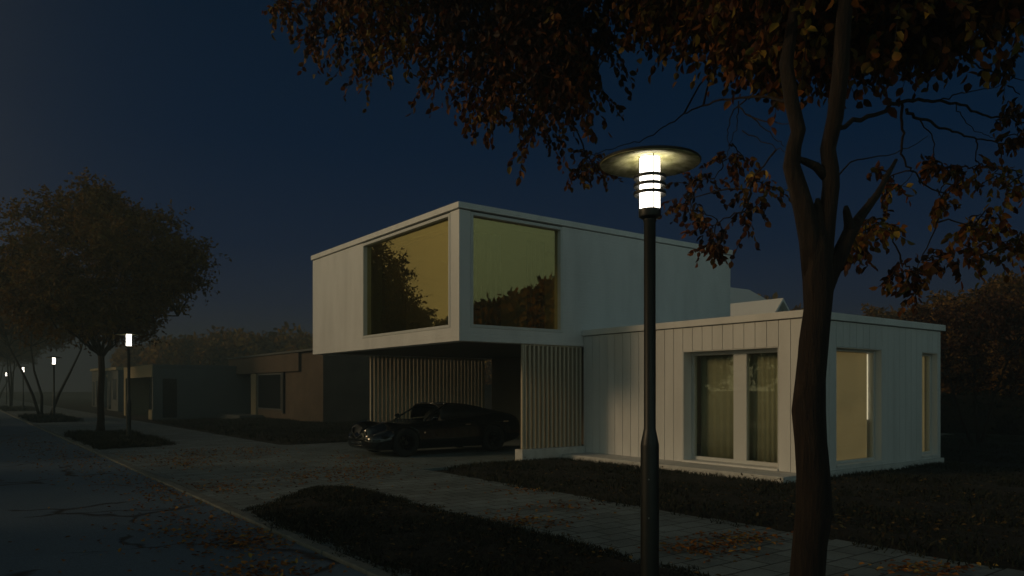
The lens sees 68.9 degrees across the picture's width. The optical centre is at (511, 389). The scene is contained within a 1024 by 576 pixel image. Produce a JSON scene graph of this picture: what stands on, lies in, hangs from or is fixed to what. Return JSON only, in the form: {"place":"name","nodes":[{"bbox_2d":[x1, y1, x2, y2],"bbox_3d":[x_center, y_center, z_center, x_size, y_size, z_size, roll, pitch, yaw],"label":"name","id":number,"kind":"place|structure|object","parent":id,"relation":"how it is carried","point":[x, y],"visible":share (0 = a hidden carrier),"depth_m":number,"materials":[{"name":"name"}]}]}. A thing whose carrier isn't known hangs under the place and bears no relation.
{"place":"outdoors","nodes":[
{"label":"outdoors","id":0,"kind":"place"},
{"bbox_2d":[0,411,367,575],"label":"road","id":1,"kind":"structure","parent":0,"point":[31,522],"depth_m":8.90,"materials":[{"name":"grey asphalt"}]},
{"bbox_2d":[1,434,348,575],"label":"leaf litter","id":2,"kind":"object","parent":1,"relation":"on","point":[250,555],"visible":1,"depth_m":8.11,"materials":[{"name":"brown plant"}]},
{"bbox_2d":[0,392,491,422],"bbox_3d":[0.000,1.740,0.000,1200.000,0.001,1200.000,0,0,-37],"label":"ground","id":3,"kind":"structure","parent":0,"point":[79,401],"depth_m":106.79,"materials":[{"name":"grey concrete"}]},
{"bbox_2d":[90,368,106,406],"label":"hazy house","id":4,"kind":"structure","parent":3,"relation":"on","point":[94,384],"depth_m":72.36,"materials":[{"name":"grey"}]},
{"bbox_2d":[93,382,94,405],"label":"door","id":5,"kind":"structure","parent":4,"relation":"in","point":[93,382],"depth_m":73.48,"materials":[{"name":"black"}]},
{"bbox_2d":[105,367,125,410],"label":"hazy house","id":6,"kind":"structure","parent":3,"relation":"on","point":[115,388],"depth_m":58.05,"materials":[{"name":"grey"}]},
{"bbox_2d":[108,381,110,408],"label":"door","id":7,"kind":"structure","parent":6,"relation":"in","point":[109,382],"depth_m":60.27,"materials":[{"name":"black"}]},
{"bbox_2d":[113,379,115,399],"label":"window","id":8,"kind":"structure","parent":6,"relation":"in","point":[114,380],"depth_m":58.42,"materials":[{"name":"black"}]},
{"bbox_2d":[123,364,250,419],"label":"portal house","id":9,"kind":"structure","parent":3,"relation":"on","point":[160,391],"depth_m":43.52,"materials":[{"name":"grey"}]},
{"bbox_2d":[163,379,176,417],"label":"side door","id":10,"kind":"structure","parent":9,"relation":"in","point":[169,385],"depth_m":42.29,"materials":[{"name":"black"}]},
{"bbox_2d":[0,410,393,575],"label":"kerb","id":11,"kind":"structure","parent":3,"relation":"on","point":[354,564],"depth_m":9.12,"materials":[{"name":"concrete"}]},
{"bbox_2d":[217,348,474,422],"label":"neighbour house","id":12,"kind":"structure","parent":3,"relation":"on","point":[303,385],"depth_m":36.27,"materials":[{"name":"brown"}]},
{"bbox_2d":[257,373,281,410],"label":"window","id":13,"kind":"structure","parent":12,"relation":"in","point":[269,385],"depth_m":40.19,"materials":[{"name":"grey glass"}]},
{"bbox_2d":[730,287,766,303],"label":"gabled house","id":14,"kind":"structure","parent":3,"relation":"on","point":[738,295],"depth_m":43.16,"materials":[{"name":"grey paint"}]},
{"bbox_2d":[730,298,789,315],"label":"gabled house","id":15,"kind":"structure","parent":3,"relation":"on","point":[761,306],"depth_m":35.47,"materials":[{"name":"grey paint"}]},
{"bbox_2d":[861,303,910,319],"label":"woodland tree","id":16,"kind":"object","parent":3,"relation":"on","point":[872,311],"visible":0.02,"depth_m":44.17,"materials":[{"name":"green plant"}]},
{"bbox_2d":[901,296,969,392],"bbox_3d":[22.790,-1.652,39.840,7.223,6.712,7.895,0,0,34],"label":"woodland tree","id":17,"kind":"object","parent":3,"relation":"on","point":[920,319],"visible":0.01,"depth_m":39.12,"materials":[{"name":"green plant"}]},
{"bbox_2d":[897,273,1023,394],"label":"woodland tree","id":18,"kind":"object","parent":3,"relation":"on","point":[945,301],"visible":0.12,"depth_m":29.46,"materials":[{"name":"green plant"}]},
{"bbox_2d":[947,270,1023,394],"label":"woodland tree","id":19,"kind":"object","parent":3,"relation":"on","point":[1015,286],"visible":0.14,"depth_m":27.03,"materials":[{"name":"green plant"}]},
{"bbox_2d":[958,281,1022,346],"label":"woodland tree","id":20,"kind":"object","parent":3,"relation":"on","point":[960,291],"depth_m":33.19,"materials":[{"name":"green plant"}]},
{"bbox_2d":[150,415,381,444],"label":"lawn grass","id":21,"kind":"structure","parent":0,"point":[274,421],"depth_m":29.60,"materials":[{"name":"green plant"}]},
{"bbox_2d":[101,438,583,509],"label":"driveway","id":22,"kind":"structure","parent":0,"point":[437,459],"depth_m":16.07,"materials":[{"name":"grey concrete"}]},
{"bbox_2d":[348,402,519,456],"bbox_3d":[-1.953,0.960,19.160,4.468,1.272,2.060,0,0,-37],"label":"sports car","id":23,"kind":"object","parent":22,"relation":"on","point":[441,424],"visible":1,"depth_m":18.48,"materials":[{"name":"black paint"}]},
{"bbox_2d":[220,365,491,406],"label":"hill","id":24,"kind":"structure","parent":0,"point":[488,395],"depth_m":75.48,"materials":[{"name":"soil"}]},
{"bbox_2d":[108,292,1005,394],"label":"woodland","id":25,"kind":"object","parent":24,"relation":"on","point":[218,349],"visible":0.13,"depth_m":81.54,"materials":[{"name":"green plant"}]},
{"bbox_2d":[0,398,1023,575],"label":"pavement","id":26,"kind":"structure","parent":0,"point":[621,526],"depth_m":8.97,"materials":[{"name":"grey concrete"}]},
{"bbox_2d":[2,372,9,403],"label":"street lamp","id":27,"kind":"object","parent":26,"relation":"on","point":[6,387],"visible":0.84,"depth_m":79.12,"materials":[{"name":"grey metal"}]},
{"bbox_2d":[0,340,47,397],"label":"street tree","id":28,"kind":"object","parent":26,"relation":"on","point":[26,356],"visible":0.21,"depth_m":79.96,"materials":[{"name":"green plant"}]},
{"bbox_2d":[21,366,28,406],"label":"street lamp","id":29,"kind":"object","parent":26,"relation":"on","point":[22,367],"visible":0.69,"depth_m":60.32,"materials":[{"name":"grey metal"}]},
{"bbox_2d":[78,434,171,448],"bbox_3d":[-12.560,1.581,23.705,2.070,0.139,8.220,0,0,-37],"label":"planting bed","id":30,"kind":"object","parent":26,"relation":"on","point":[135,444],"visible":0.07,"depth_m":20.98,"materials":[{"name":"green plant"}]},
{"bbox_2d":[0,167,231,431],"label":"street tree","id":31,"kind":"object","parent":30,"relation":"on","point":[102,222],"visible":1,"depth_m":24.49,"materials":[{"name":"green plant"}]},
{"bbox_2d":[64,429,176,449],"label":"grass patch","id":32,"kind":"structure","parent":30,"relation":"on","point":[104,441],"depth_m":22.50,"materials":[{"name":"green plant"}]},
{"bbox_2d":[115,332,141,435],"bbox_3d":[-12.460,-0.128,24.280,0.790,3.475,0.790,0,0,-37],"label":"street lamp","id":33,"kind":"object","parent":30,"relation":"on","point":[128,338],"visible":0.98,"depth_m":24.24,"materials":[{"name":"grey metal"}]},
{"bbox_2d":[241,485,728,575],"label":"verge","id":34,"kind":"structure","parent":26,"relation":"on","point":[604,567],"depth_m":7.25,"materials":[{"name":"plant"}]},
{"bbox_2d":[599,145,701,575],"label":"street lamp","id":35,"kind":"object","parent":34,"relation":"on","point":[648,169],"visible":1,"depth_m":5.82,"materials":[{"name":"black metal"}]},
{"bbox_2d":[113,443,997,575],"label":"leaf litter","id":36,"kind":"object","parent":26,"relation":"on","point":[756,535],"visible":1,"depth_m":8.93,"materials":[{"name":"brown plant"}]},
{"bbox_2d":[262,0,1023,575],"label":"autumn tree","id":37,"kind":"object","parent":26,"relation":"on","point":[778,48],"visible":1,"depth_m":5.83,"materials":[{"name":"brown plant"}]},
{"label":"planting bed","id":38,"kind":"structure","parent":26,"relation":"on","visible":0},
{"bbox_2d":[0,277,82,414],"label":"street tree","id":39,"kind":"object","parent":38,"relation":"on","point":[4,332],"visible":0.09,"depth_m":42.64,"materials":[{"name":"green plant"}]},
{"bbox_2d":[18,412,84,422],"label":"grass patch","id":40,"kind":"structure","parent":38,"relation":"on","point":[40,418],"depth_m":37.81,"materials":[{"name":"green plant"}]},
{"bbox_2d":[46,356,60,415],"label":"street lamp","id":41,"kind":"object","parent":38,"relation":"on","point":[53,365],"visible":0.99,"depth_m":42.07,"materials":[{"name":"grey metal"}]},
{"bbox_2d":[0,0,1023,391],"label":"sky","id":42,"kind":"structure","parent":0,"point":[196,104],"materials":[{"name":"blue"}]},
{"bbox_2d":[437,431,1023,570],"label":"lawn","id":43,"kind":"structure","parent":0,"point":[990,532],"depth_m":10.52,"materials":[{"name":"plant"}]},
{"bbox_2d":[311,201,945,482],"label":"modern house","id":44,"kind":"structure","parent":43,"relation":"on","point":[567,381],"depth_m":17.16,"materials":[{"name":"grey"}]},
{"bbox_2d":[362,213,449,337],"bbox_3d":[-2.515,-2.532,17.626,0.200,2.440,4.236,0,0,-37],"label":"window","id":45,"kind":"structure","parent":44,"relation":"in","point":[366,246],"depth_m":18.50,"materials":[{"name":"grey"}]},
{"bbox_2d":[379,232,447,253],"bbox_3d":[-2.240,-3.530,17.820,0.024,0.024,4.000,0,0,-37],"label":"curtain rail","id":46,"kind":"object","parent":44,"relation":"attached to","point":[413,242],"visible":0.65,"depth_m":17.96,"materials":[{"name":"grey metal"}]},
{"bbox_2d":[382,248,405,332],"bbox_3d":[-3.005,-2.415,18.978,0.094,2.170,1.270,0,0,-37],"label":"curtain","id":47,"kind":"object","parent":46,"relation":"hanging from","point":[393,291],"visible":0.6,"depth_m":18.94,"materials":[{"name":"yellow fabric"}]},
{"bbox_2d":[473,231,500,325],"bbox_3d":[-0.680,-2.415,16.682,1.030,2.170,0.106,0,0,-37],"label":"curtain","id":48,"kind":"object","parent":44,"relation":"hanging from","point":[486,279],"visible":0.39,"depth_m":16.79,"materials":[{"name":"brown fabric"}]},
{"bbox_2d":[471,212,562,332],"bbox_3d":[0.095,-2.532,16.606,2.556,2.440,0.200,0,0,-37],"label":"window","id":49,"kind":"structure","parent":44,"relation":"in","point":[558,230],"depth_m":17.12,"materials":[{"name":"grey metal"}]},
{"bbox_2d":[527,240,544,328],"bbox_3d":[0.568,-2.415,17.617,0.550,2.170,0.108,0,0,-37],"label":"curtain","id":50,"kind":"object","parent":44,"relation":"hanging from","point":[535,284],"visible":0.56,"depth_m":17.57,"materials":[{"name":"brown fabric"}]},
{"bbox_2d":[701,354,733,458],"bbox_3d":[4.240,0.270,15.092,0.026,2.340,1.060,0,0,-37],"label":"curtain","id":51,"kind":"object","parent":44,"relation":"hanging from","point":[717,405],"visible":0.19,"depth_m":15.17,"materials":[{"name":"beige fabric"}]},
{"bbox_2d":[692,348,777,466],"bbox_3d":[4.392,0.340,14.569,0.095,2.196,2.174,0,0,-37],"label":"window","id":52,"kind":"structure","parent":44,"relation":"in","point":[741,357],"depth_m":14.49,"materials":[{"name":"grey wood"}]},
{"bbox_2d":[749,352,777,462],"bbox_3d":[4.885,0.270,14.182,0.032,2.340,0.890,0,0,-37],"label":"curtain","id":53,"kind":"object","parent":44,"relation":"hanging from","point":[763,407],"visible":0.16,"depth_m":14.27,"materials":[{"name":"beige fabric"}]},
{"bbox_2d":[836,351,866,460],"bbox_3d":[6.435,0.310,14.379,1.470,2.150,0.050,0,0,-37],"label":"roller blind","id":54,"kind":"object","parent":44,"relation":"attached to","point":[851,405],"visible":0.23,"depth_m":14.46,"materials":[{"name":"beige fabric"}]},
{"bbox_2d":[836,348,874,463],"bbox_3d":[6.508,0.313,14.315,1.634,2.160,0.070,0,0,-37],"label":"window","id":55,"kind":"structure","parent":44,"relation":"in","point":[872,353],"depth_m":14.77,"materials":[{"name":"grey"}]},
{"bbox_2d":[867,354,867,419],"bbox_3d":[7.056,-0.050,14.839,0.032,1.320,0.034,0,0,-37],"label":"light strip","id":56,"kind":"object","parent":44,"relation":"attached to","point":[867,386],"visible":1,"depth_m":14.82,"materials":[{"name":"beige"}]},
{"bbox_2d":[922,356,923,451],"bbox_3d":[8.743,0.310,16.110,0.580,2.150,0.050,0,0,-37],"label":"roller blind","id":57,"kind":"object","parent":44,"relation":"attached to","point":[922,403],"visible":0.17,"depth_m":16.23,"materials":[{"name":"beige"}]},
{"bbox_2d":[922,354,930,453],"bbox_3d":[8.804,0.313,16.037,0.694,2.160,0.070,0,0,-37],"label":"window","id":58,"kind":"structure","parent":44,"relation":"in","point":[928,451],"depth_m":16.20,"materials":[{"name":"grey"}]},
{"bbox_2d":[269,449,1023,575],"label":"leaf litter","id":59,"kind":"object","parent":43,"relation":"on","point":[757,513],"visible":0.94,"depth_m":8.60,"materials":[{"name":"brown plant"}]},
{"bbox_2d":[903,277,1023,443],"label":"garden tree","id":60,"kind":"object","parent":43,"relation":"on","point":[989,317],"visible":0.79,"depth_m":20.50,"materials":[{"name":"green plant"}]},
{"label":"planting bed","id":61,"kind":"structure","parent":0,"visible":0},
{"bbox_2d":[0,405,39,410],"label":"grass patch","id":62,"kind":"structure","parent":61,"relation":"on","point":[13,408],"depth_m":55.97,"materials":[{"name":"green plant"}]},
{"bbox_2d":[0,325,69,405],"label":"street tree","id":63,"kind":"object","parent":61,"relation":"on","point":[4,348],"visible":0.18,"depth_m":61.37,"materials":[{"name":"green plant"}]}
]}

